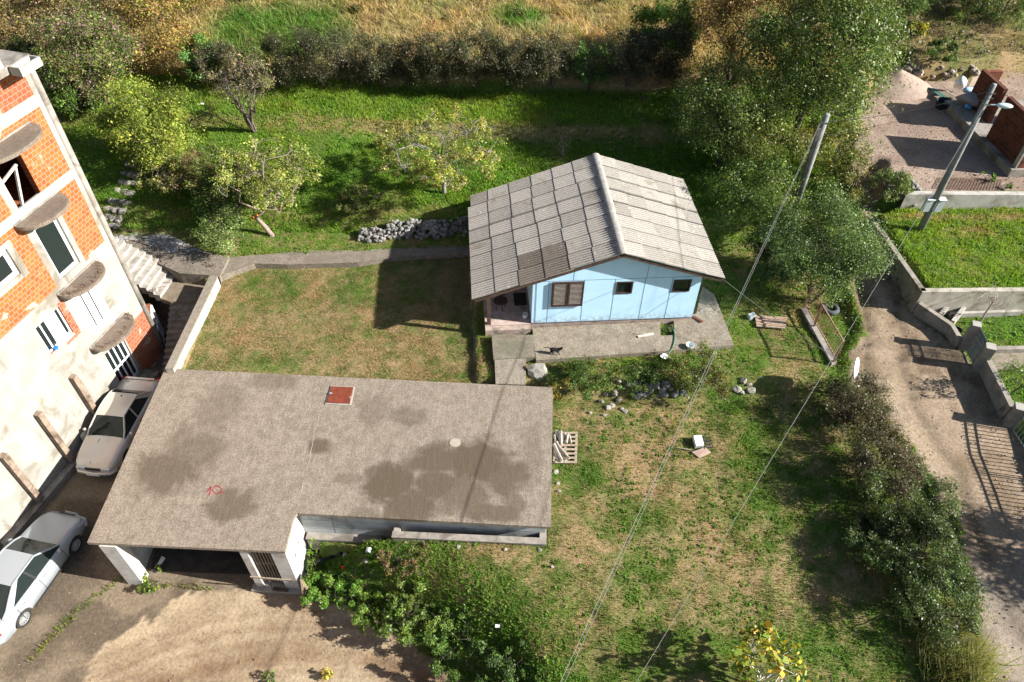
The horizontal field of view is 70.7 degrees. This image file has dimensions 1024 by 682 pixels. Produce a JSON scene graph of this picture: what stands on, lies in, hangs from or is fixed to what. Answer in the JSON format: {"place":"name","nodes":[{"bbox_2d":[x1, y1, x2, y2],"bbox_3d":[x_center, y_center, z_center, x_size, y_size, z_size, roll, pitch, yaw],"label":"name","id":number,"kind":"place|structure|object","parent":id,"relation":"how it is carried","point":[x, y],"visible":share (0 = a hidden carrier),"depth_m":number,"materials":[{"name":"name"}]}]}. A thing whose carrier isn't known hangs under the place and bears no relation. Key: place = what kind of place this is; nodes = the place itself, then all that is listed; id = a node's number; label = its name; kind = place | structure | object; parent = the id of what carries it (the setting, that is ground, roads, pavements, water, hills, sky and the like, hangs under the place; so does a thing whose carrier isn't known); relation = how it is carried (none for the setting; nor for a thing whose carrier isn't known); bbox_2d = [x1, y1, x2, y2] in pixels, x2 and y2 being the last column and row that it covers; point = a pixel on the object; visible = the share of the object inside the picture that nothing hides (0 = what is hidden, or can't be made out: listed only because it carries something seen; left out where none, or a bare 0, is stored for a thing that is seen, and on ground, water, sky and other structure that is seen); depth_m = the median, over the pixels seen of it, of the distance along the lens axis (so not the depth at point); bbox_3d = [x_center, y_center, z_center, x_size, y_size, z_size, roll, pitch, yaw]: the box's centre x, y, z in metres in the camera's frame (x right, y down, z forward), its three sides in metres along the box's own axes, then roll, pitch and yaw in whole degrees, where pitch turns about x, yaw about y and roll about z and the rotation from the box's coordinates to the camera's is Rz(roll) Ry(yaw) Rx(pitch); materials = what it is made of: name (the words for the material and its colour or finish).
{"place":"outdoors","nodes":[
{"label":"outdoors","id":0,"kind":"place"},
{"bbox_2d":[113,232,203,252],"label":"paved terrace","id":1,"kind":"structure","parent":0,"point":[168,243],"depth_m":34.05,"materials":[{"name":"grey stone"}]},
{"bbox_2d":[0,290,460,681],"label":"driveway","id":2,"kind":"structure","parent":0,"point":[91,573],"depth_m":24.74,"materials":[{"name":"grey concrete"}]},
{"bbox_2d":[0,511,87,644],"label":"parked car","id":3,"kind":"object","parent":2,"relation":"on","point":[34,556],"visible":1,"depth_m":24.45,"materials":[{"name":"silver metal"}]},
{"bbox_2d":[0,49,165,550],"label":"apartment building","id":4,"kind":"structure","parent":2,"relation":"on","point":[69,288],"depth_m":26.24,"materials":[{"name":"paint"}]},
{"bbox_2d":[35,308,73,352],"bbox_3d":[-16.820,-0.375,26.522,0.210,1.350,1.220,12,46,10],"label":"window","id":5,"kind":"structure","parent":4,"relation":"in","point":[54,330],"depth_m":26.59,"materials":[{"name":"white paint"}]},
{"bbox_2d":[33,220,77,277],"bbox_3d":[-16.409,-3.395,25.913,0.070,2.230,1.060,12,46,10],"label":"door","id":6,"kind":"structure","parent":4,"relation":"in","point":[51,237],"depth_m":26.00,"materials":[{"name":"white paint"}]},
{"bbox_2d":[73,285,113,335],"bbox_3d":[-16.343,-1.349,28.111,0.080,2.230,1.170,12,46,10],"label":"door","id":7,"kind":"structure","parent":4,"relation":"in","point":[92,305],"depth_m":28.23,"materials":[{"name":"white paint"}]},
{"bbox_2d":[76,375,160,476],"bbox_3d":[-15.879,3.217,29.212,2.057,1.500,4.860,4,45,3],"label":"parked car","id":8,"kind":"object","parent":2,"relation":"on","point":[112,429],"visible":0.74,"depth_m":28.47,"materials":[{"name":"silver metal"}]},
{"bbox_2d":[114,237,213,371],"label":"staircase","id":9,"kind":"structure","parent":2,"relation":"on","point":[152,278],"depth_m":32.30,"materials":[{"name":"concrete"}]},
{"bbox_2d":[81,579,454,681],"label":"dirt track","id":10,"kind":"structure","parent":0,"point":[267,625],"depth_m":23.71,"materials":[{"name":"soil"}]},
{"bbox_2d":[185,256,475,383],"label":"lawn","id":11,"kind":"structure","parent":0,"point":[348,352],"depth_m":30.93,"materials":[{"name":"plant"}]},
{"bbox_2d":[222,245,469,280],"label":"path","id":12,"kind":"structure","parent":0,"point":[236,266],"depth_m":33.70,"materials":[{"name":"concrete"}]},
{"bbox_2d":[0,0,884,103],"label":"hillside","id":13,"kind":"structure","parent":0,"point":[618,83],"depth_m":42.42,"materials":[{"name":"green plant"}]},
{"bbox_2d":[0,0,68,52],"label":"autumn shrub","id":14,"kind":"object","parent":13,"relation":"on","point":[17,21],"visible":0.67,"depth_m":39.06,"materials":[{"name":"orange plant"}]},
{"bbox_2d":[102,0,221,74],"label":"autumn shrub","id":15,"kind":"object","parent":13,"relation":"on","point":[166,42],"visible":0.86,"depth_m":38.30,"materials":[{"name":"yellow plant"}]},
{"bbox_2d":[440,19,509,88],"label":"hedge shrub","id":16,"kind":"object","parent":13,"relation":"on","point":[487,39],"visible":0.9,"depth_m":38.07,"materials":[{"name":"green plant"}]},
{"bbox_2d":[519,26,585,88],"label":"hedge shrub","id":17,"kind":"object","parent":13,"relation":"on","point":[554,54],"visible":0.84,"depth_m":38.35,"materials":[{"name":"green plant"}]},
{"bbox_2d":[565,39,620,91],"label":"green hedge shrub","id":18,"kind":"object","parent":13,"relation":"on","point":[583,76],"visible":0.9,"depth_m":39.04,"materials":[{"name":"green plant"}]},
{"bbox_2d":[592,18,671,86],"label":"hedge shrub","id":19,"kind":"object","parent":13,"relation":"on","point":[639,71],"visible":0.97,"depth_m":38.12,"materials":[{"name":"green plant"}]},
{"bbox_2d":[623,0,710,61],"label":"bush","id":20,"kind":"object","parent":13,"relation":"on","point":[650,15],"visible":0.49,"depth_m":38.49,"materials":[{"name":"green plant"}]},
{"bbox_2d":[44,70,863,142],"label":"meadow","id":21,"kind":"structure","parent":0,"point":[429,88],"depth_m":39.15,"materials":[{"name":"plant"}]},
{"bbox_2d":[42,80,112,119],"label":"round shrub","id":22,"kind":"object","parent":21,"relation":"on","point":[70,108],"visible":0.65,"depth_m":36.97,"materials":[{"name":"green plant"}]},
{"bbox_2d":[16,0,150,113],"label":"creeper tree","id":23,"kind":"object","parent":21,"relation":"on","point":[86,58],"visible":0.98,"depth_m":36.04,"materials":[{"name":"green plant"}]},
{"bbox_2d":[177,33,250,88],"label":"hedge shrub","id":24,"kind":"object","parent":21,"relation":"on","point":[200,63],"visible":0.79,"depth_m":38.25,"materials":[{"name":"green plant"}]},
{"bbox_2d":[241,24,321,90],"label":"hedge shrub","id":25,"kind":"object","parent":21,"relation":"on","point":[271,45],"visible":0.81,"depth_m":38.22,"materials":[{"name":"green plant"}]},
{"bbox_2d":[280,18,373,87],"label":"hedge shrub","id":26,"kind":"object","parent":21,"relation":"on","point":[308,43],"visible":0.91,"depth_m":37.85,"materials":[{"name":"green plant"}]},
{"bbox_2d":[327,23,404,86],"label":"hedge shrub","id":27,"kind":"object","parent":21,"relation":"on","point":[369,63],"visible":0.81,"depth_m":38.50,"materials":[{"name":"green plant"}]},
{"bbox_2d":[366,33,441,90],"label":"hedge shrub","id":28,"kind":"object","parent":21,"relation":"on","point":[412,69],"visible":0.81,"depth_m":38.76,"materials":[{"name":"green plant"}]},
{"bbox_2d":[403,24,479,88],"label":"hedge shrub","id":29,"kind":"object","parent":21,"relation":"on","point":[425,58],"visible":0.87,"depth_m":38.08,"materials":[{"name":"green plant"}]},
{"bbox_2d":[481,23,551,89],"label":"hedge shrub","id":30,"kind":"object","parent":21,"relation":"on","point":[515,70],"visible":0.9,"depth_m":38.22,"materials":[{"name":"green plant"}]},
{"bbox_2d":[627,13,701,91],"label":"hedge shrub","id":31,"kind":"object","parent":21,"relation":"on","point":[673,57],"visible":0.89,"depth_m":37.98,"materials":[{"name":"green plant"}]},
{"bbox_2d":[677,0,804,87],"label":"hornbeam tree","id":32,"kind":"object","parent":21,"relation":"on","point":[717,13],"visible":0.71,"depth_m":36.55,"materials":[{"name":"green plant"}]},
{"bbox_2d":[59,117,951,242],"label":"orchard","id":33,"kind":"object","parent":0,"point":[883,206],"visible":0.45,"depth_m":36.37,"materials":[{"name":"plant"}]},
{"bbox_2d":[102,145,151,229],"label":"stone steps","id":34,"kind":"structure","parent":33,"relation":"on","point":[117,219],"depth_m":35.36,"materials":[{"name":"stone"}]},
{"bbox_2d":[78,69,207,175],"bbox_3d":[-17.798,-10.377,34.635,5.854,5.223,4.892,1,45,0],"label":"ivy tree","id":35,"kind":"object","parent":33,"relation":"on","point":[124,110],"visible":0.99,"depth_m":34.16,"materials":[{"name":"green plant"}]},
{"bbox_2d":[133,147,196,195],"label":"ivy shrub","id":36,"kind":"object","parent":33,"relation":"on","point":[171,163],"visible":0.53,"depth_m":35.09,"materials":[{"name":"green plant"}]},
{"bbox_2d":[158,141,258,204],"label":"undergrowth shrub","id":37,"kind":"object","parent":33,"relation":"on","point":[186,177],"visible":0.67,"depth_m":34.42,"materials":[{"name":"green plant"}]},
{"bbox_2d":[192,201,252,256],"bbox_3d":[-13.149,-4.917,32.816,2.778,2.886,2.668,1,45,0],"label":"young tree","id":38,"kind":"object","parent":33,"relation":"on","point":[214,243],"visible":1,"depth_m":32.54,"materials":[{"name":"green plant"}]},
{"bbox_2d":[188,165,259,220],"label":"dark shrub","id":39,"kind":"object","parent":33,"relation":"on","point":[202,203],"visible":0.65,"depth_m":34.03,"materials":[{"name":"green plant"}]},
{"bbox_2d":[203,44,276,133],"bbox_3d":[-13.225,-12.273,36.163,3.335,4.345,3.428,-28,52,-25],"label":"bare tree","id":40,"kind":"object","parent":33,"relation":"on","point":[249,118],"visible":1,"depth_m":35.73,"materials":[{"name":"brown plant"}]},
{"bbox_2d":[206,133,329,236],"bbox_3d":[-11.133,-6.989,33.244,4.974,4.979,5.253,35,55,29],"label":"fruit tree","id":41,"kind":"object","parent":33,"relation":"on","point":[279,172],"visible":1,"depth_m":32.49,"materials":[{"name":"green plant"}]},
{"bbox_2d":[357,215,468,243],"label":"dry stone wall","id":42,"kind":"structure","parent":33,"relation":"on","point":[376,234],"depth_m":34.45,"materials":[{"name":"stone"}]},
{"bbox_2d":[368,102,506,194],"bbox_3d":[-3.399,-8.674,34.414,6.584,4.135,6.464,1,45,0],"label":"pear tree","id":43,"kind":"object","parent":33,"relation":"on","point":[478,153],"visible":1,"depth_m":33.42,"materials":[{"name":"green plant"}]},
{"bbox_2d":[225,77,720,239],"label":"meadow weeds","id":44,"kind":"object","parent":33,"relation":"on","point":[465,190],"visible":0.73,"depth_m":37.56,"materials":[{"name":"green plant"}]},
{"bbox_2d":[659,43,815,165],"bbox_3d":[10.761,-11.201,34.946,7.031,6.457,6.745,-35,55,-30],"label":"olive tree","id":45,"kind":"object","parent":33,"relation":"on","point":[699,106],"visible":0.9,"depth_m":34.12,"materials":[{"name":"green plant"}]},
{"bbox_2d":[698,146,818,245],"bbox_3d":[11.595,-6.890,33.301,5.845,4.206,5.358,-31,54,-28],"label":"shade shrub","id":46,"kind":"object","parent":33,"relation":"on","point":[748,204],"visible":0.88,"depth_m":32.53,"materials":[{"name":"green plant"}]},
{"bbox_2d":[713,97,822,181],"bbox_3d":[12.223,-9.665,35.271,5.663,4.174,5.382,19,48,17],"label":"maple shrub","id":47,"kind":"object","parent":33,"relation":"on","point":[794,151],"visible":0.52,"depth_m":34.72,"materials":[{"name":"green plant"}]},
{"bbox_2d":[709,0,926,157],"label":"oak tree","id":48,"kind":"object","parent":33,"relation":"on","point":[873,35],"visible":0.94,"depth_m":33.10,"materials":[{"name":"green plant"}]},
{"bbox_2d":[795,109,882,190],"bbox_3d":[15.978,-9.786,35.460,3.960,4.059,4.483,1,45,0],"label":"copper shrub","id":49,"kind":"object","parent":33,"relation":"on","point":[847,158],"visible":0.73,"depth_m":35.25,"materials":[{"name":"green plant"}]},
{"bbox_2d":[824,163,881,207],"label":"track shrub","id":50,"kind":"object","parent":33,"relation":"on","point":[860,188],"visible":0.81,"depth_m":34.83,"materials":[{"name":"green plant"}]},
{"bbox_2d":[110,227,947,396],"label":"yard","id":51,"kind":"structure","parent":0,"point":[483,372],"depth_m":30.54,"materials":[{"name":"green plant"}]},
{"bbox_2d":[125,240,229,284],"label":"terrace","id":52,"kind":"structure","parent":51,"relation":"on","point":[190,267],"depth_m":33.04,"materials":[{"name":"concrete"}]},
{"bbox_2d":[165,275,220,372],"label":"retaining wall","id":53,"kind":"structure","parent":51,"relation":"on","point":[199,313],"depth_m":30.20,"materials":[{"name":"grey concrete"}]},
{"bbox_2d":[495,358,525,385],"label":"ramp","id":54,"kind":"structure","parent":51,"relation":"on","point":[510,371],"depth_m":28.54,"materials":[{"name":"concrete"}]},
{"bbox_2d":[492,335,534,362],"bbox_3d":[0.033,0.547,29.740,1.790,0.900,1.437,1,45,0],"label":"porch step","id":55,"kind":"object","parent":51,"relation":"on","point":[512,346],"visible":0.57,"depth_m":29.39,"materials":[{"name":"concrete"}]},
{"bbox_2d":[565,355,616,399],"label":"bush","id":56,"kind":"object","parent":51,"relation":"on","point":[580,377],"visible":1,"depth_m":28.11,"materials":[{"name":"green plant"}]},
{"bbox_2d":[468,153,724,335],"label":"house","id":57,"kind":"structure","parent":51,"relation":"on","point":[595,239],"depth_m":29.91,"materials":[{"name":"blue"}]},
{"bbox_2d":[551,281,584,306],"bbox_3d":[2.242,-1.908,29.167,1.290,1.280,0.135,-2,45,-3],"label":"window","id":58,"kind":"structure","parent":57,"relation":"in","point":[564,294],"depth_m":29.16,"materials":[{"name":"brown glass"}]},
{"bbox_2d":[532,286,733,362],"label":"walkway","id":59,"kind":"structure","parent":51,"relation":"on","point":[608,341],"depth_m":29.93,"materials":[{"name":"concrete"}]},
{"bbox_2d":[662,337,737,399],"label":"berry shrub","id":60,"kind":"object","parent":51,"relation":"on","point":[718,380],"visible":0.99,"depth_m":28.03,"materials":[{"name":"green plant"}]},
{"bbox_2d":[737,212,827,288],"bbox_3d":[11.865,-4.011,32.057,3.214,3.243,3.839,-8,46,-8],"label":"tree","id":61,"kind":"object","parent":51,"relation":"on","point":[763,256],"visible":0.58,"depth_m":31.86,"materials":[{"name":"green plant"}]},
{"bbox_2d":[754,160,906,318],"bbox_3d":[13.355,-4.274,30.516,6.840,5.874,6.008,1,45,0],"label":"viburnum shrub","id":62,"kind":"object","parent":51,"relation":"on","point":[857,251],"visible":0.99,"depth_m":30.18,"materials":[{"name":"green plant"}]},
{"bbox_2d":[863,217,925,310],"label":"retaining wall","id":63,"kind":"structure","parent":51,"relation":"on","point":[908,284],"depth_m":31.72,"materials":[{"name":"concrete"}]},
{"bbox_2d":[913,302,962,347],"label":"garden wall","id":64,"kind":"structure","parent":51,"relation":"on","point":[939,323],"depth_m":30.29,"materials":[{"name":"concrete"}]},
{"bbox_2d":[911,287,1023,314],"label":"retaining wall","id":65,"kind":"structure","parent":51,"relation":"on","point":[937,300],"depth_m":30.68,"materials":[{"name":"grey concrete"}]},
{"bbox_2d":[301,389,985,681],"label":"field","id":66,"kind":"structure","parent":0,"point":[762,575],"depth_m":24.15,"materials":[{"name":"green plant"}]},
{"bbox_2d":[87,369,552,594],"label":"garage","id":67,"kind":"structure","parent":66,"relation":"on","point":[242,473],"depth_m":25.45,"materials":[{"name":"concrete"}]},
{"bbox_2d":[299,568,371,612],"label":"weed clump","id":68,"kind":"object","parent":66,"relation":"on","point":[327,579],"visible":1,"depth_m":24.30,"materials":[{"name":"green plant"}]},
{"bbox_2d":[349,586,391,637],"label":"ivy bank","id":69,"kind":"structure","parent":66,"relation":"on","point":[362,615],"depth_m":23.83,"materials":[{"name":"green plant"}]},
{"bbox_2d":[373,580,459,646],"bbox_3d":[-3.287,8.839,23.484,2.622,1.222,2.239,-15,48,-15],"label":"ivy mound","id":70,"kind":"object","parent":66,"relation":"on","point":[406,623],"visible":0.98,"depth_m":23.26,"materials":[{"name":"green plant"}]},
{"bbox_2d":[413,599,493,681],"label":"ivy bank","id":71,"kind":"structure","parent":66,"relation":"on","point":[477,647],"depth_m":22.73,"materials":[{"name":"green plant"}]},
{"bbox_2d":[307,537,621,681],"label":"bank weeds","id":72,"kind":"object","parent":66,"relation":"on","point":[485,607],"visible":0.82,"depth_m":23.30,"materials":[{"name":"green plant"}]},
{"bbox_2d":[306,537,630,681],"bbox_3d":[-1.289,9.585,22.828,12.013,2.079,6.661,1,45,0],"label":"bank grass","id":73,"kind":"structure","parent":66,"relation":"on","point":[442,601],"depth_m":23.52,"materials":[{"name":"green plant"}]},
{"bbox_2d":[392,525,546,546],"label":"block wall","id":74,"kind":"structure","parent":66,"relation":"on","point":[398,534],"depth_m":24.36,"materials":[{"name":"concrete"}]},
{"bbox_2d":[474,637,548,681],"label":"ivy bank","id":75,"kind":"structure","parent":66,"relation":"on","point":[494,662],"depth_m":21.95,"materials":[{"name":"green plant"}]},
{"bbox_2d":[727,612,818,681],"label":"fig tree","id":76,"kind":"object","parent":66,"relation":"on","point":[744,655],"visible":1,"depth_m":20.91,"materials":[{"name":"yellow plant"}]},
{"bbox_2d":[812,366,899,445],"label":"road hedge shrub","id":77,"kind":"object","parent":66,"relation":"on","point":[873,409],"visible":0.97,"depth_m":27.10,"materials":[{"name":"green plant"}]},
{"bbox_2d":[841,508,907,587],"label":"road hedge shrub","id":78,"kind":"object","parent":66,"relation":"on","point":[855,537],"visible":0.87,"depth_m":23.71,"materials":[{"name":"green plant"}]},
{"bbox_2d":[825,415,933,511],"bbox_3d":[13.066,4.212,25.528,3.633,2.592,3.440,-23,50,-22],"label":"road hedge shrub","id":79,"kind":"object","parent":66,"relation":"on","point":[860,458],"visible":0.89,"depth_m":25.15,"materials":[{"name":"green plant"}]},
{"bbox_2d":[852,448,975,546],"bbox_3d":[13.414,5.348,24.431,3.593,2.565,3.728,1,45,0],"label":"road hedge shrub","id":80,"kind":"object","parent":66,"relation":"on","point":[892,513],"visible":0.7,"depth_m":24.20,"materials":[{"name":"green plant"}]},
{"bbox_2d":[872,498,993,605],"bbox_3d":[13.325,6.698,23.298,3.702,2.398,3.591,1,45,0],"label":"road hedge shrub","id":81,"kind":"object","parent":66,"relation":"on","point":[953,557],"visible":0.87,"depth_m":23.00,"materials":[{"name":"green plant"}]},
{"bbox_2d":[881,554,1000,658],"bbox_3d":[13.451,8.040,22.414,3.307,2.218,3.064,-19,49,-19],"label":"road hedge shrub","id":82,"kind":"object","parent":66,"relation":"on","point":[929,603],"visible":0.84,"depth_m":22.11,"materials":[{"name":"green plant"}]},
{"bbox_2d":[899,597,1023,681],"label":"grass tuft","id":83,"kind":"object","parent":66,"relation":"on","point":[972,665],"visible":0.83,"depth_m":21.76,"materials":[{"name":"green plant"}]},
{"bbox_2d":[828,0,1023,81],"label":"scrubland","id":84,"kind":"structure","parent":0,"point":[1012,59],"depth_m":43.12,"materials":[{"name":"plant"}]},
{"bbox_2d":[847,163,1023,681],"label":"road","id":85,"kind":"structure","parent":0,"point":[944,443],"depth_m":27.17,"materials":[{"name":"soil"}]},
{"bbox_2d":[851,71,1023,205],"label":"gravel yard","id":86,"kind":"structure","parent":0,"point":[936,129],"depth_m":37.68,"materials":[{"name":"beige gravel"}]},
{"bbox_2d":[870,166,915,201],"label":"corner shrub","id":87,"kind":"object","parent":86,"relation":"on","point":[896,182],"visible":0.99,"depth_m":34.20,"materials":[{"name":"green plant"}]},
{"bbox_2d":[871,70,933,99],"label":"sand heap","id":88,"kind":"object","parent":86,"relation":"on","point":[920,90],"visible":0.69,"depth_m":41.31,"materials":[{"name":"beige sand"}]},
{"bbox_2d":[944,69,1023,176],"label":"brick shell","id":89,"kind":"object","parent":86,"relation":"on","point":[997,136],"visible":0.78,"depth_m":36.90,"materials":[{"name":"brick"}]},
{"bbox_2d":[878,205,1023,441],"bbox_3d":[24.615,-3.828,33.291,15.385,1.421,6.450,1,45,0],"label":"lawn","id":90,"kind":"structure","parent":0,"point":[917,271],"depth_m":32.59,"materials":[{"name":"plant"}]},
{"bbox_2d":[900,191,1023,209],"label":"yard wall","id":91,"kind":"structure","parent":90,"relation":"on","point":[976,199],"depth_m":34.51,"materials":[{"name":"concrete"}]},
{"bbox_2d":[916,83,1012,231],"bbox_3d":[19.339,-7.510,31.119,1.484,7.382,0.374,6,46,4],"label":"lamp post","id":92,"kind":"object","parent":90,"relation":"on","point":[936,202],"visible":0.96,"depth_m":31.19,"materials":[{"name":"concrete"}]},
{"bbox_2d":[944,315,1023,449],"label":"garden","id":93,"kind":"object","parent":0,"point":[1019,321],"visible":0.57,"depth_m":30.57,"materials":[{"name":"plant"}]},
{"bbox_2d":[978,360,1013,419],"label":"road wall","id":94,"kind":"structure","parent":93,"relation":"on","point":[999,394],"depth_m":27.92,"materials":[{"name":"concrete"}]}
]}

